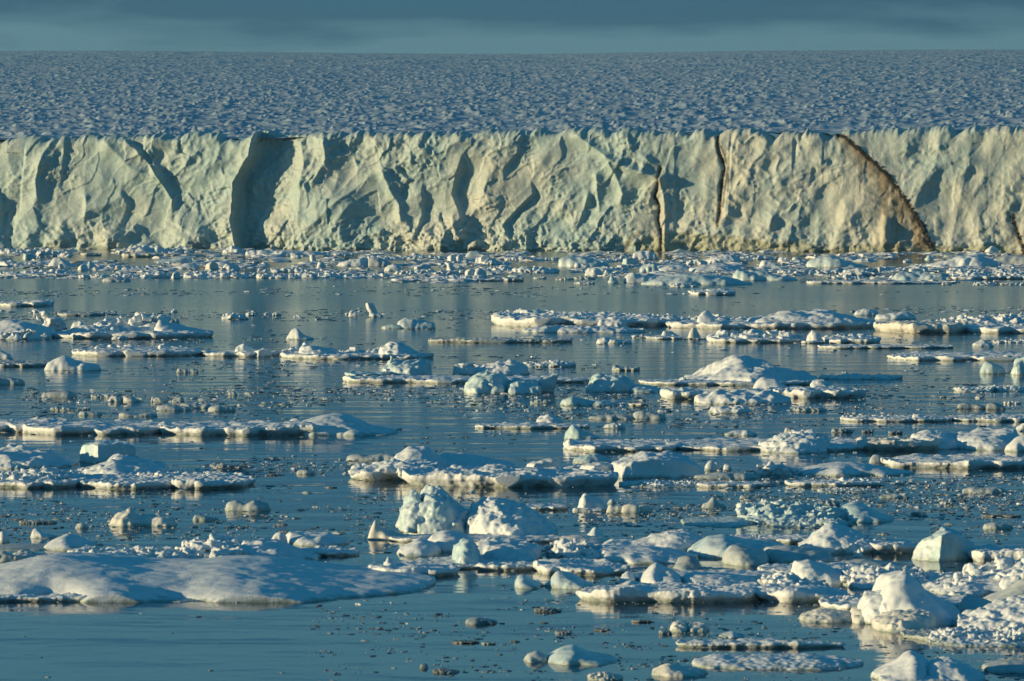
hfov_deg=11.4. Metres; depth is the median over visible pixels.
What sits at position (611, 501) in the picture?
ice chunk
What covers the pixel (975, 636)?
ice floe
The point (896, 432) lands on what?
ice chunk
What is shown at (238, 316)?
ice chunk
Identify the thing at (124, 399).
ice chunk
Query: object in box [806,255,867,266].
iceberg
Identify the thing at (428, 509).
iceberg
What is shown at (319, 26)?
sky
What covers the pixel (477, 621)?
ice chunk
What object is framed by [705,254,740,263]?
ice chunk
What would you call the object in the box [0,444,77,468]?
iceberg
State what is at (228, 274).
ice floe
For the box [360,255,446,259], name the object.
ice floe
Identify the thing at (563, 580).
ice chunk
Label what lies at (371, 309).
ice chunk
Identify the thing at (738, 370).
ice floe
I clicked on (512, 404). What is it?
brash ice
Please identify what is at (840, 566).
ice floe
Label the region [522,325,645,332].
ice floe
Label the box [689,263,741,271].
ice floe
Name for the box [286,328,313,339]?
ice chunk
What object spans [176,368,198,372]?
ice chunk
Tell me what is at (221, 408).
ice chunk
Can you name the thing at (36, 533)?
ice chunk
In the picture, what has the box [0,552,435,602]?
ice floe
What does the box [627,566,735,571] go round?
ice floe
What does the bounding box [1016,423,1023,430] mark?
ice chunk
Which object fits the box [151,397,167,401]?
ice chunk
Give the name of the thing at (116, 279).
ice floe
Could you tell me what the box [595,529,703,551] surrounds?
ice floe
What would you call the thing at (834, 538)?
iceberg
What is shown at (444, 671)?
ice chunk
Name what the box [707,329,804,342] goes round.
ice floe
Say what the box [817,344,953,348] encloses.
ice floe
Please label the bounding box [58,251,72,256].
ice chunk
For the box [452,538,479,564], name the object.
ice chunk
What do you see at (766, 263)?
ice floe
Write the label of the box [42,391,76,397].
ice chunk
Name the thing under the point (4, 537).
ice chunk
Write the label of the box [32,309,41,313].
ice chunk
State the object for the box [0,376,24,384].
ice chunk
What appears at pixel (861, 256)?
packed brash
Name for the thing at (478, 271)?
ice chunk
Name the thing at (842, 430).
ice chunk
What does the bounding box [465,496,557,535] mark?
iceberg
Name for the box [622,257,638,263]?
ice chunk
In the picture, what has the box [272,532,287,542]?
ice chunk
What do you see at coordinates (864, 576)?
ice floe
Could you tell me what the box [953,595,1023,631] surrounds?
ice floe
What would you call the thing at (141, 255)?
ice floe
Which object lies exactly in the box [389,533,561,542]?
ice floe
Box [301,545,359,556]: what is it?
ice floe
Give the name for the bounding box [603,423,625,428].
ice chunk
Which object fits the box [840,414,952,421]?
ice floe
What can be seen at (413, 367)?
ice floe
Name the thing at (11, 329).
ice floe
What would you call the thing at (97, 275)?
ice floe
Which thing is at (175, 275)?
ice chunk
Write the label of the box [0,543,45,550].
ice floe
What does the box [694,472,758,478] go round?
ice floe
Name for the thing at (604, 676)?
ice chunk
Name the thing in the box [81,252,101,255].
ice floe
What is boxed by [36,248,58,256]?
ice chunk
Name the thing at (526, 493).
brash ice
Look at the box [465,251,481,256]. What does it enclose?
ice chunk
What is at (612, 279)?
ice chunk
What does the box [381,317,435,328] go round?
ice floe
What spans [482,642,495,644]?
ice chunk
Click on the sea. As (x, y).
(202, 641)
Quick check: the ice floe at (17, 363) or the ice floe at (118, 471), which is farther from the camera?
the ice floe at (17, 363)
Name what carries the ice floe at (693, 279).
on the sea
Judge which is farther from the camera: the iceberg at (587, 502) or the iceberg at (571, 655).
the iceberg at (587, 502)
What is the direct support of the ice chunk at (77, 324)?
on the sea
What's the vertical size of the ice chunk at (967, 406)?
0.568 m
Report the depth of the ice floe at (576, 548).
209.10 m
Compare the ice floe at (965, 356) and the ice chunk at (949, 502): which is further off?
the ice floe at (965, 356)
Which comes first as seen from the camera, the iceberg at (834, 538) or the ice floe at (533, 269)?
the iceberg at (834, 538)
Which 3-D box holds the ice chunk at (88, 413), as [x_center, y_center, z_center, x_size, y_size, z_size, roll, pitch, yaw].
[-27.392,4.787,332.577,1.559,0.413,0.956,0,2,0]
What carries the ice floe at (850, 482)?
on the sea
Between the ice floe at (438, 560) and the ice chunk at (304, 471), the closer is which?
the ice floe at (438, 560)
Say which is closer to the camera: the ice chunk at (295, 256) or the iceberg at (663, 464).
the iceberg at (663, 464)
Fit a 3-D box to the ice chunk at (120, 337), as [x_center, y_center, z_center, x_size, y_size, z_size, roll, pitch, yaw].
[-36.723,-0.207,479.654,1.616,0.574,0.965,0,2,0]
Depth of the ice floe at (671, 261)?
861.10 m
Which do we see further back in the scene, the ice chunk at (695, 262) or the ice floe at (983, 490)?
the ice chunk at (695, 262)
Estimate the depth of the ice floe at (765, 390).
355.48 m
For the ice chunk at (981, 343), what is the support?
on the sea
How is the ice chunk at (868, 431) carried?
on the sea
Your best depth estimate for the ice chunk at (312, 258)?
879.92 m
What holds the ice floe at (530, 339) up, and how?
on the sea
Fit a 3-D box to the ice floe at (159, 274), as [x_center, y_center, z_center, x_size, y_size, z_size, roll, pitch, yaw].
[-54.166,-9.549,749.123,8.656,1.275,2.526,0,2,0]
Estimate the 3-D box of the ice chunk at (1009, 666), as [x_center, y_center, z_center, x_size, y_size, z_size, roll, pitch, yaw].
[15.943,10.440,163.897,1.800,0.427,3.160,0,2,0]
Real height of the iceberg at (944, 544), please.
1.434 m
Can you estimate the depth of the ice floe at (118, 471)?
258.94 m
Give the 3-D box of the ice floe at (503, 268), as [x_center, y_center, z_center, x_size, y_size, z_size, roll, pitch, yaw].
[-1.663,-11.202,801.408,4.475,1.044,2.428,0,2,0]
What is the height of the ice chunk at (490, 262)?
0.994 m
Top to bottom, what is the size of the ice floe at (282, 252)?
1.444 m
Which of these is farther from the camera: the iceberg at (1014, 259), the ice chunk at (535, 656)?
the iceberg at (1014, 259)
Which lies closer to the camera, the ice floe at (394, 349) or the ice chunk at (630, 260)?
the ice floe at (394, 349)
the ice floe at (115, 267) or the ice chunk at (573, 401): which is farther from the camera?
the ice floe at (115, 267)
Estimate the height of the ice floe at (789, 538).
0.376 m
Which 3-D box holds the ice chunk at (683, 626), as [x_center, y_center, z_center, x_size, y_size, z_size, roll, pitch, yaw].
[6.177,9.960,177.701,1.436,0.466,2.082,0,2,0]
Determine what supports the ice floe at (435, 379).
on the sea
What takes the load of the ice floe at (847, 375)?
on the sea
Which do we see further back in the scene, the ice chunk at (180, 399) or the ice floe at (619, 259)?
the ice floe at (619, 259)
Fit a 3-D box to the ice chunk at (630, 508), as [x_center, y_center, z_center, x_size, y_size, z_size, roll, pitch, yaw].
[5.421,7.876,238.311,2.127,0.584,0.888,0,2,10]
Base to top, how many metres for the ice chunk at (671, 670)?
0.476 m
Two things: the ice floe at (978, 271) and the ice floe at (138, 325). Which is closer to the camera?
the ice floe at (138, 325)
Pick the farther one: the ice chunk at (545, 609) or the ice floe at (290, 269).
the ice floe at (290, 269)
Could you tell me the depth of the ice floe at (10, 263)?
834.17 m
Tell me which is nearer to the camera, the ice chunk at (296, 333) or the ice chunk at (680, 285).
the ice chunk at (296, 333)
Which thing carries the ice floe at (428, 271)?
on the sea
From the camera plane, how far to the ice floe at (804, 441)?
290.53 m
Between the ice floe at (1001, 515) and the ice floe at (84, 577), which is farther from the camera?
the ice floe at (1001, 515)
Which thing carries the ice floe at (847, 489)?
on the sea
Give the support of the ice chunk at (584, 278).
on the sea
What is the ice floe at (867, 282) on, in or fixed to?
on the sea
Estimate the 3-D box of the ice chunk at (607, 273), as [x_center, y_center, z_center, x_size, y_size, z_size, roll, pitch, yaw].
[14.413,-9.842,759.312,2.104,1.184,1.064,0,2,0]
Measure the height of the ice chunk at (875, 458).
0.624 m
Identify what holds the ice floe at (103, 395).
on the sea
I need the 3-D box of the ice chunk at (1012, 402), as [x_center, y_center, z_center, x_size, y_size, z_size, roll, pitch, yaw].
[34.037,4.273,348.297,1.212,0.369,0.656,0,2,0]
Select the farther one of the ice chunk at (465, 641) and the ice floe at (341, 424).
the ice floe at (341, 424)
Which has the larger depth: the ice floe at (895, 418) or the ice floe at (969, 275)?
the ice floe at (969, 275)
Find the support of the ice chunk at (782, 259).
on the sea
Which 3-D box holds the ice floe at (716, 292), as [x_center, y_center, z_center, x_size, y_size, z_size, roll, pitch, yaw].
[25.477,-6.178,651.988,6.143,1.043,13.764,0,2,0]
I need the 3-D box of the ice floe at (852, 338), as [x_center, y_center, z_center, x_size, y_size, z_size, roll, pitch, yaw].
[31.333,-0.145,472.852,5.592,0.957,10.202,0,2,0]
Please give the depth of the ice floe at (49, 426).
309.14 m
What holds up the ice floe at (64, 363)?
on the sea
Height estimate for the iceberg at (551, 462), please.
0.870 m
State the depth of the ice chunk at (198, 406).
341.56 m
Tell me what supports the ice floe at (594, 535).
on the sea
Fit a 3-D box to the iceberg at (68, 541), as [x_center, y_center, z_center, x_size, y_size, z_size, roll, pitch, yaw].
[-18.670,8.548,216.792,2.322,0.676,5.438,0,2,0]
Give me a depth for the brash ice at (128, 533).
247.47 m
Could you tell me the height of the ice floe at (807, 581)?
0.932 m
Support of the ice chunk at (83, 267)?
on the sea
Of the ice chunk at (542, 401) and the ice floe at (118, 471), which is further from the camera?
the ice chunk at (542, 401)
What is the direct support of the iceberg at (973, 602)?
on the sea
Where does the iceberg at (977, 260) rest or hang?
on the sea
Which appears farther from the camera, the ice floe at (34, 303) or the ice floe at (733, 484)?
the ice floe at (34, 303)
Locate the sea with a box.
[0,249,1023,680]
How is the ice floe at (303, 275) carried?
on the sea
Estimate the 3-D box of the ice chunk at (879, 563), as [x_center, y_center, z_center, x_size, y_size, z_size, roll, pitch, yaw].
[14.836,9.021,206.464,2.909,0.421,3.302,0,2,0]
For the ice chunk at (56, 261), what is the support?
on the sea
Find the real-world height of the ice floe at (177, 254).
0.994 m
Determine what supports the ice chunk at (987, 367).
on the sea
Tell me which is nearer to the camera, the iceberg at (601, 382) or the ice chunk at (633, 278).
the iceberg at (601, 382)
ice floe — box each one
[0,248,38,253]
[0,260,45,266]
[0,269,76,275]
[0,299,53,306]
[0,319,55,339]
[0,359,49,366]
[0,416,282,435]
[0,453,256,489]
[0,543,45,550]
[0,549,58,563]
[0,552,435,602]
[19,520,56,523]
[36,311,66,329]
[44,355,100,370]
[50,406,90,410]
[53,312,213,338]
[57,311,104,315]
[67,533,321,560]
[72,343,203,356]
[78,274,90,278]
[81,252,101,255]
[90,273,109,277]
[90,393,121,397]
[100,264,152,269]
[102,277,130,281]
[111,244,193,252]
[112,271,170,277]
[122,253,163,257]
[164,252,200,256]
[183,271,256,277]
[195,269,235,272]
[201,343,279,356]
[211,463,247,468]
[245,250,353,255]
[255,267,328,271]
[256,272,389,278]
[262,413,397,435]
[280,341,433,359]
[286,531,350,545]
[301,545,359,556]
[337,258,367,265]
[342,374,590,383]
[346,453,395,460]
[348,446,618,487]
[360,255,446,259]
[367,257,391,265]
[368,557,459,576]
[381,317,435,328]
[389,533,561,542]
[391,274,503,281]
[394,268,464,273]
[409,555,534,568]
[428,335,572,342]
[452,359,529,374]
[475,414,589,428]
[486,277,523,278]
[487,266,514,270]
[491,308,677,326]
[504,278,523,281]
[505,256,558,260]
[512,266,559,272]
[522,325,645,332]
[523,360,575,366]
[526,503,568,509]
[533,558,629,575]
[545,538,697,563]
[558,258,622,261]
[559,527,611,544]
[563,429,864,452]
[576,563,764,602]
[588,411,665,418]
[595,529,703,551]
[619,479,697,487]
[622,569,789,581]
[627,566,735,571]
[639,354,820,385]
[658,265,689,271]
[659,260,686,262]
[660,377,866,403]
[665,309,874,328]
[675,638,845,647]
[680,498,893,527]
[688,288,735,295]
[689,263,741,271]
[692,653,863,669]
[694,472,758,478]
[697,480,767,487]
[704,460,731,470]
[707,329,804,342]
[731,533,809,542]
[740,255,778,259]
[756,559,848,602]
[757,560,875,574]
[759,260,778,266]
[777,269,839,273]
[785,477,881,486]
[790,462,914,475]
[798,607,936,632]
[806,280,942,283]
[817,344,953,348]
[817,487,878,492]
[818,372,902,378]
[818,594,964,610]
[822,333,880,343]
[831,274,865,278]
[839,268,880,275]
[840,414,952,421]
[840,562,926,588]
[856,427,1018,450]
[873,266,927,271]
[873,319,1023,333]
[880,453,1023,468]
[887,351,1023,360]
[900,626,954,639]
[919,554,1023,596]
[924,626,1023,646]
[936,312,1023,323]
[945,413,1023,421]
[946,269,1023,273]
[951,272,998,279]
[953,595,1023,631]
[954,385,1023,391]
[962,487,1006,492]
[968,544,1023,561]
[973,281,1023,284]
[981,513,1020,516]
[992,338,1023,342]
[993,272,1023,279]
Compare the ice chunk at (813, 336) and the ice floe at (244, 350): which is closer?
the ice floe at (244, 350)
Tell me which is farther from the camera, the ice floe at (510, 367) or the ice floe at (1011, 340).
the ice floe at (1011, 340)
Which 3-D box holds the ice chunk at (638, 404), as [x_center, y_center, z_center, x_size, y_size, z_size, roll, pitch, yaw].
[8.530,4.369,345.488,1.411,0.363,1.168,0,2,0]
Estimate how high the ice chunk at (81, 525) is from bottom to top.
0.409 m
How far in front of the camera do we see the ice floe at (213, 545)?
208.75 m
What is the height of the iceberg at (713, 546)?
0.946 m
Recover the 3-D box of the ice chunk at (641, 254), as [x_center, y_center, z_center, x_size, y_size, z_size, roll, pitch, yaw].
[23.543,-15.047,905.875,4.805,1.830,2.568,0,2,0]
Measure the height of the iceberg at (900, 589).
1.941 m
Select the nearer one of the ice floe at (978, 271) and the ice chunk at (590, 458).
the ice chunk at (590, 458)
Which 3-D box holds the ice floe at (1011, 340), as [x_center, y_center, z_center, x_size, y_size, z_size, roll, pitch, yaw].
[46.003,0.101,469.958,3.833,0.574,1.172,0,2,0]
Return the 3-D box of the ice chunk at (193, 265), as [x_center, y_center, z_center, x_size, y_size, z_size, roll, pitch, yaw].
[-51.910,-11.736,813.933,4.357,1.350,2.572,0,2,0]
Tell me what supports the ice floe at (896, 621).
on the sea
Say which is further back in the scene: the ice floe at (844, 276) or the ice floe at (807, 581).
the ice floe at (844, 276)
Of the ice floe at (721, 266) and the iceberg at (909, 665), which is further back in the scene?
the ice floe at (721, 266)
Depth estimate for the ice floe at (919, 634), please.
175.52 m
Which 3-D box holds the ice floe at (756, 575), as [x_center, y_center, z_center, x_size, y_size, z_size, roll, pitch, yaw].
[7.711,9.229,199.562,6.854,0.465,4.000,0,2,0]
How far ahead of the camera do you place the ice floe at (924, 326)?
497.84 m
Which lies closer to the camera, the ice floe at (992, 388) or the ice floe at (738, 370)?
the ice floe at (992, 388)
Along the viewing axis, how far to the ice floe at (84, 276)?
744.64 m
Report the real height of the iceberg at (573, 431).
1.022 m
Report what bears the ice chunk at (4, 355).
on the sea
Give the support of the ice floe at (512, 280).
on the sea
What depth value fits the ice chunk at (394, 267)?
796.58 m
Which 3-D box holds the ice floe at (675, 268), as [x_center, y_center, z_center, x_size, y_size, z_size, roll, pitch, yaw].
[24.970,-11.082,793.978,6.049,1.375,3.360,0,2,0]
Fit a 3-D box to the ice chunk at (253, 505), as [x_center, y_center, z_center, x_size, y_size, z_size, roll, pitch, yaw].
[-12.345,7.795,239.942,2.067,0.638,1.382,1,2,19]
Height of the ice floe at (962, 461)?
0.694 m
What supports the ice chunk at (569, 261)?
on the sea
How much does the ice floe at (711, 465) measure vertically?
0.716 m
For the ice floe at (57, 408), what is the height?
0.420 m
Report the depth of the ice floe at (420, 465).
260.35 m
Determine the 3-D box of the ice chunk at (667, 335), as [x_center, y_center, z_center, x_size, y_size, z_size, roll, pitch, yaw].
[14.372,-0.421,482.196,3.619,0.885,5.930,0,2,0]
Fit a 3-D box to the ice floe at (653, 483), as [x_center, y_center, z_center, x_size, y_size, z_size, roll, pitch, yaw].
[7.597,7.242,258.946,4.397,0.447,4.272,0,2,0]
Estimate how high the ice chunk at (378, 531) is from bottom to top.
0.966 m
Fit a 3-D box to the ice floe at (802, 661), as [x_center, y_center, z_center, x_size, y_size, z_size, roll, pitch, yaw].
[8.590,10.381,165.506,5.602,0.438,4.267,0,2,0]
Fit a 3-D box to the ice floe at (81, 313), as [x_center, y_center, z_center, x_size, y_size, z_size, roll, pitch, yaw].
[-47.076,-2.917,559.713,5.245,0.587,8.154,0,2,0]
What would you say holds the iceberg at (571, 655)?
on the sea
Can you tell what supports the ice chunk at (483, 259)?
on the sea
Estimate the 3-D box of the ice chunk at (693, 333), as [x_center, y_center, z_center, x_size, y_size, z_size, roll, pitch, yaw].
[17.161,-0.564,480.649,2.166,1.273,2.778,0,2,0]
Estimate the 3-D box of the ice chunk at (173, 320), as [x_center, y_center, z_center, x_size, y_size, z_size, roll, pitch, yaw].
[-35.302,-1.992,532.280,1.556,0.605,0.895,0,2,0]
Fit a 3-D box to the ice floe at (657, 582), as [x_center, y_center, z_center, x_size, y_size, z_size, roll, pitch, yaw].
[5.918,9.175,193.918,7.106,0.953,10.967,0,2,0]
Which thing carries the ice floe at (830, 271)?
on the sea
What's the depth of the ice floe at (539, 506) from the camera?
240.09 m
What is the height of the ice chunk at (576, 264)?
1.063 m
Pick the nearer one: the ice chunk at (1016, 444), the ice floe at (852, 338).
the ice chunk at (1016, 444)
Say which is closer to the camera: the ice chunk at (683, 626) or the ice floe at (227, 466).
the ice chunk at (683, 626)
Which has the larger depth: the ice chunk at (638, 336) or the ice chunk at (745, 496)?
the ice chunk at (638, 336)
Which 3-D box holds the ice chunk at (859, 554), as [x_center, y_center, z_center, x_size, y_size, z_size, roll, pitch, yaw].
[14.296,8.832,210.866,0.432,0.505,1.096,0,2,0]
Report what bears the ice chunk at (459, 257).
on the sea
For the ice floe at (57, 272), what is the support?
on the sea
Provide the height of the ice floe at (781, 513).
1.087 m
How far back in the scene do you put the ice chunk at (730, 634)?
174.89 m
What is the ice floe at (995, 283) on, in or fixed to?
on the sea
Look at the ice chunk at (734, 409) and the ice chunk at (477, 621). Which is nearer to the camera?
the ice chunk at (477, 621)
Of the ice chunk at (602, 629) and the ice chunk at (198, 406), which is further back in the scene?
the ice chunk at (198, 406)
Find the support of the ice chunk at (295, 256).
on the sea
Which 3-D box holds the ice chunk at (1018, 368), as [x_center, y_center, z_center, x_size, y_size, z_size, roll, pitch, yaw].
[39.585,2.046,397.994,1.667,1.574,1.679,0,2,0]
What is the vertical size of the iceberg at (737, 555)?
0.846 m
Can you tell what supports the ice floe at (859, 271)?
on the sea
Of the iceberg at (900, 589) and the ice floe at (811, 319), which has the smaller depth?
the iceberg at (900, 589)
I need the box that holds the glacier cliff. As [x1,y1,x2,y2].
[0,125,1023,252]
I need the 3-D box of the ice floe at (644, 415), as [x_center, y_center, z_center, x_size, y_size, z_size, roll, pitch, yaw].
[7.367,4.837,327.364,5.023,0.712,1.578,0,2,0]
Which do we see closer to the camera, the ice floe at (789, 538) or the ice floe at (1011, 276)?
the ice floe at (789, 538)
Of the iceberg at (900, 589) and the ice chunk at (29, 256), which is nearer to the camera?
the iceberg at (900, 589)
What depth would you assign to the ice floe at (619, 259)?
880.09 m
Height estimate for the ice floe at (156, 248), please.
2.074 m
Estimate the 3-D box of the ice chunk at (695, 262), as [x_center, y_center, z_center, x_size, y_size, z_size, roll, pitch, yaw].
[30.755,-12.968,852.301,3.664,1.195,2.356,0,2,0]
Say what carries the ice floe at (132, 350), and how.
on the sea
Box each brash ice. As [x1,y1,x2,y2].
[0,285,1023,526]
[0,285,1023,633]
[0,285,1023,680]
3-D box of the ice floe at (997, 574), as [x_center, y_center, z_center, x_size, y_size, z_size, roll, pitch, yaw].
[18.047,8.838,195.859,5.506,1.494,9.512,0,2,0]
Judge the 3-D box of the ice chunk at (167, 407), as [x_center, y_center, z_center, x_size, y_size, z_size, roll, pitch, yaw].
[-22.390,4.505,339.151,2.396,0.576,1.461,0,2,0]
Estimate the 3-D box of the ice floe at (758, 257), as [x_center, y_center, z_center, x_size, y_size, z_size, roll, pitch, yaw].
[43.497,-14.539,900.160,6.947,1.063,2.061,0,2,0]
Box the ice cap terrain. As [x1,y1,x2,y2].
[0,49,1023,139]
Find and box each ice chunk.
[0,350,12,359]
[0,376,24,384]
[0,531,9,542]
[22,253,35,259]
[30,528,56,537]
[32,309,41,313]
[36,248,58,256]
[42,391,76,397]
[48,257,76,267]
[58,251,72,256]
[70,321,84,328]
[75,523,88,527]
[78,264,87,269]
[78,411,101,414]
[87,261,96,267]
[108,396,142,401]
[108,507,176,526]
[112,335,128,338]
[119,412,156,416]
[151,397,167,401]
[156,256,192,262]
[156,404,191,410]
[169,318,178,322]
[171,272,180,278]
[172,397,184,401]
[173,262,198,268]
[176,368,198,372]
[181,403,210,408]
[193,515,218,520]
[205,261,218,269]
[208,405,235,410]
[221,264,239,271]
[222,245,245,253]
[222,313,248,319]
[225,500,270,510]
[245,312,256,315]
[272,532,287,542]
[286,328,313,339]
[291,254,300,257]
[296,469,315,473]
[310,255,315,261]
[317,262,325,267]
[348,310,357,315]
[366,303,383,316]
[368,520,408,539]
[384,264,400,270]
[414,264,430,268]
[420,663,427,668]
[433,668,459,673]
[445,262,455,269]
[447,254,462,261]
[451,640,478,643]
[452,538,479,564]
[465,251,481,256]
[465,268,486,275]
[465,617,497,624]
[475,255,502,264]
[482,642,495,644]
[487,260,498,264]
[514,571,593,588]
[524,651,547,662]
[530,399,551,402]
[534,607,560,611]
[555,630,571,633]
[556,277,573,279]
[560,396,619,405]
[572,453,611,462]
[574,262,589,266]
[574,276,595,279]
[574,281,594,283]
[585,267,601,275]
[587,671,622,680]
[594,628,609,630]
[596,337,631,343]
[602,270,615,275]
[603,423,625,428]
[606,504,651,512]
[607,499,614,503]
[608,276,617,282]
[612,365,639,370]
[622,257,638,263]
[623,273,655,282]
[628,403,648,405]
[631,334,646,337]
[631,619,650,622]
[632,250,658,258]
[639,263,658,271]
[645,331,683,338]
[652,663,708,676]
[659,630,671,633]
[669,620,709,631]
[670,283,697,286]
[674,555,700,569]
[684,328,706,338]
[686,259,707,264]
[701,497,725,507]
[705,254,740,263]
[708,405,751,412]
[719,631,744,637]
[724,430,756,435]
[739,495,751,498]
[753,461,797,475]
[777,257,788,261]
[784,427,794,432]
[793,406,826,410]
[801,330,824,343]
[814,500,839,504]
[832,428,852,432]
[845,559,915,567]
[854,309,878,314]
[854,549,863,557]
[862,429,873,432]
[869,454,881,462]
[875,311,915,319]
[879,493,908,497]
[888,430,902,433]
[903,259,911,262]
[924,255,935,259]
[940,500,952,504]
[957,403,985,408]
[972,339,993,346]
[980,361,1005,373]
[981,659,1023,672]
[983,522,1012,528]
[985,246,998,252]
[986,403,1005,409]
[1003,401,1020,403]
[1004,435,1023,451]
[1011,357,1023,374]
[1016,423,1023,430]
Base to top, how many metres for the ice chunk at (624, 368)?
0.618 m
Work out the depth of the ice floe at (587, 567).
202.38 m
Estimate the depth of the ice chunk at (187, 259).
865.06 m
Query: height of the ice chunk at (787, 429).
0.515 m
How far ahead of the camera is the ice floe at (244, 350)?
435.67 m
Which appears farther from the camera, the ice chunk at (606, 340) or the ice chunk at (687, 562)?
the ice chunk at (606, 340)
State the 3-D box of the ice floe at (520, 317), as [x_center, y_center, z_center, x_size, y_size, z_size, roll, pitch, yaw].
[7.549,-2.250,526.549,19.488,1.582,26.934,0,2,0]
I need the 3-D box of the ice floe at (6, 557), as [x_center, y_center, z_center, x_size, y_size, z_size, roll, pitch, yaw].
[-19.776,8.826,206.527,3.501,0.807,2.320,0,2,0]
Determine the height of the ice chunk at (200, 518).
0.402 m
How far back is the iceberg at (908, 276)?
728.54 m
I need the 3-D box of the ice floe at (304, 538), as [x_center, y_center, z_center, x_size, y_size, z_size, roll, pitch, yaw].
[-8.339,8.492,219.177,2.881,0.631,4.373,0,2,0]
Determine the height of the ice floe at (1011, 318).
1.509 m
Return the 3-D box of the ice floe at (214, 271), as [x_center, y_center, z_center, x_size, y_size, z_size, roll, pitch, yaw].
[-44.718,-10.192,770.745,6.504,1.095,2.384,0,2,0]
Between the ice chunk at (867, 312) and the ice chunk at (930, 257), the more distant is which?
the ice chunk at (930, 257)
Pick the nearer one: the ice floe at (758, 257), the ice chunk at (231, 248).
the ice floe at (758, 257)
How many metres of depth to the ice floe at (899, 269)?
788.88 m
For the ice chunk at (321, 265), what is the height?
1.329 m
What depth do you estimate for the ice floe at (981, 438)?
291.96 m
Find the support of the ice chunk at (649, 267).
on the sea
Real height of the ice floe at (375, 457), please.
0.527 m
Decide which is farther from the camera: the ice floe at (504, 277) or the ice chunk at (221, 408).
the ice floe at (504, 277)
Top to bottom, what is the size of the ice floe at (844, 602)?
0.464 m
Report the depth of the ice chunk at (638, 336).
483.77 m
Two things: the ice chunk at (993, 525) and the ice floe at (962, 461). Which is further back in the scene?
the ice floe at (962, 461)
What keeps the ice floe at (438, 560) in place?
on the sea
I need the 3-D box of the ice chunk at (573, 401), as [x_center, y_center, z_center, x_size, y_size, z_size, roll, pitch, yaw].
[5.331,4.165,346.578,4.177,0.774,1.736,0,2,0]
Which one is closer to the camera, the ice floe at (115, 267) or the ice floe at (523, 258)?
the ice floe at (115, 267)
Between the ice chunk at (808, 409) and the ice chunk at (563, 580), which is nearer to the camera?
the ice chunk at (563, 580)
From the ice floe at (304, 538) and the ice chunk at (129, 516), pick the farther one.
the ice chunk at (129, 516)
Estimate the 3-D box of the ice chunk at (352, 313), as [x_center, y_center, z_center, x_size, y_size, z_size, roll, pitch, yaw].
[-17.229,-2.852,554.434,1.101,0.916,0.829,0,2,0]
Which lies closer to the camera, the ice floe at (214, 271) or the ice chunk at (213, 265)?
the ice floe at (214, 271)
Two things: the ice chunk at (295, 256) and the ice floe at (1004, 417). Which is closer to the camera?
the ice floe at (1004, 417)
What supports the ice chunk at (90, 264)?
on the sea
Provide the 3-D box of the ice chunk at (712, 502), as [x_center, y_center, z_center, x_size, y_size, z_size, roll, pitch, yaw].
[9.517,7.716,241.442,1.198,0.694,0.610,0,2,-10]
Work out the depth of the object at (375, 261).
838.50 m
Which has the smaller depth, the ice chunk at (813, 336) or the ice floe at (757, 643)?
the ice floe at (757, 643)
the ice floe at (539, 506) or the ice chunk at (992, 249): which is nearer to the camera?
the ice floe at (539, 506)
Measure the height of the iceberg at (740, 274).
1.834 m
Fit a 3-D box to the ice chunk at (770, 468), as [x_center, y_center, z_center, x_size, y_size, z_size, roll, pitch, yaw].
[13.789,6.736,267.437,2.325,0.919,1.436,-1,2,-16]
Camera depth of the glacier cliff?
992.63 m
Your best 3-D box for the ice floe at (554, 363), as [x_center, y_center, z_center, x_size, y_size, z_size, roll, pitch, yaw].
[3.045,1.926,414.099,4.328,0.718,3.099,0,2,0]
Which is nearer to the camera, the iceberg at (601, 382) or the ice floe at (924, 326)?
the iceberg at (601, 382)
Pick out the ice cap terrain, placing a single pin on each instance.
(58, 94)
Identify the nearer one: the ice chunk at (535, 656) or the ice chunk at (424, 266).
the ice chunk at (535, 656)
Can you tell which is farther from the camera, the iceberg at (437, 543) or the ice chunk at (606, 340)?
the ice chunk at (606, 340)
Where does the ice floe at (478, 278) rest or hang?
on the sea
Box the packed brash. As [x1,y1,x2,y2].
[0,246,1023,283]
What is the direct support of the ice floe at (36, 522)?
on the sea
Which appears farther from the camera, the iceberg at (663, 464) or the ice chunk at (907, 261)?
the ice chunk at (907, 261)
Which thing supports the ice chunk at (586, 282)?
on the sea
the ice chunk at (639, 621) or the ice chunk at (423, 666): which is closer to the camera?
the ice chunk at (423, 666)
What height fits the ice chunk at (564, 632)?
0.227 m
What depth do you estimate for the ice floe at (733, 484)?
257.00 m
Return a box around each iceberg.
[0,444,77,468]
[44,533,99,550]
[79,439,135,463]
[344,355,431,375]
[395,484,468,534]
[397,530,541,570]
[464,371,558,393]
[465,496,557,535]
[526,458,611,470]
[547,645,617,665]
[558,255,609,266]
[564,424,599,438]
[572,493,606,511]
[586,373,661,391]
[611,450,704,477]
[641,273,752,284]
[687,534,784,558]
[722,544,832,565]
[732,269,796,280]
[797,522,917,553]
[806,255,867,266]
[857,570,960,626]
[870,650,985,680]
[891,271,946,280]
[912,527,974,560]
[927,254,998,266]
[958,578,1023,613]
[994,255,1023,264]
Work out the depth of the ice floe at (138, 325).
485.99 m
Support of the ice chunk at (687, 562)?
on the ice floe at (638, 569)
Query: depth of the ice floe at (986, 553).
208.20 m
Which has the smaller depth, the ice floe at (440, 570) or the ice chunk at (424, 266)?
the ice floe at (440, 570)
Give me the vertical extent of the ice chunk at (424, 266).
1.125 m

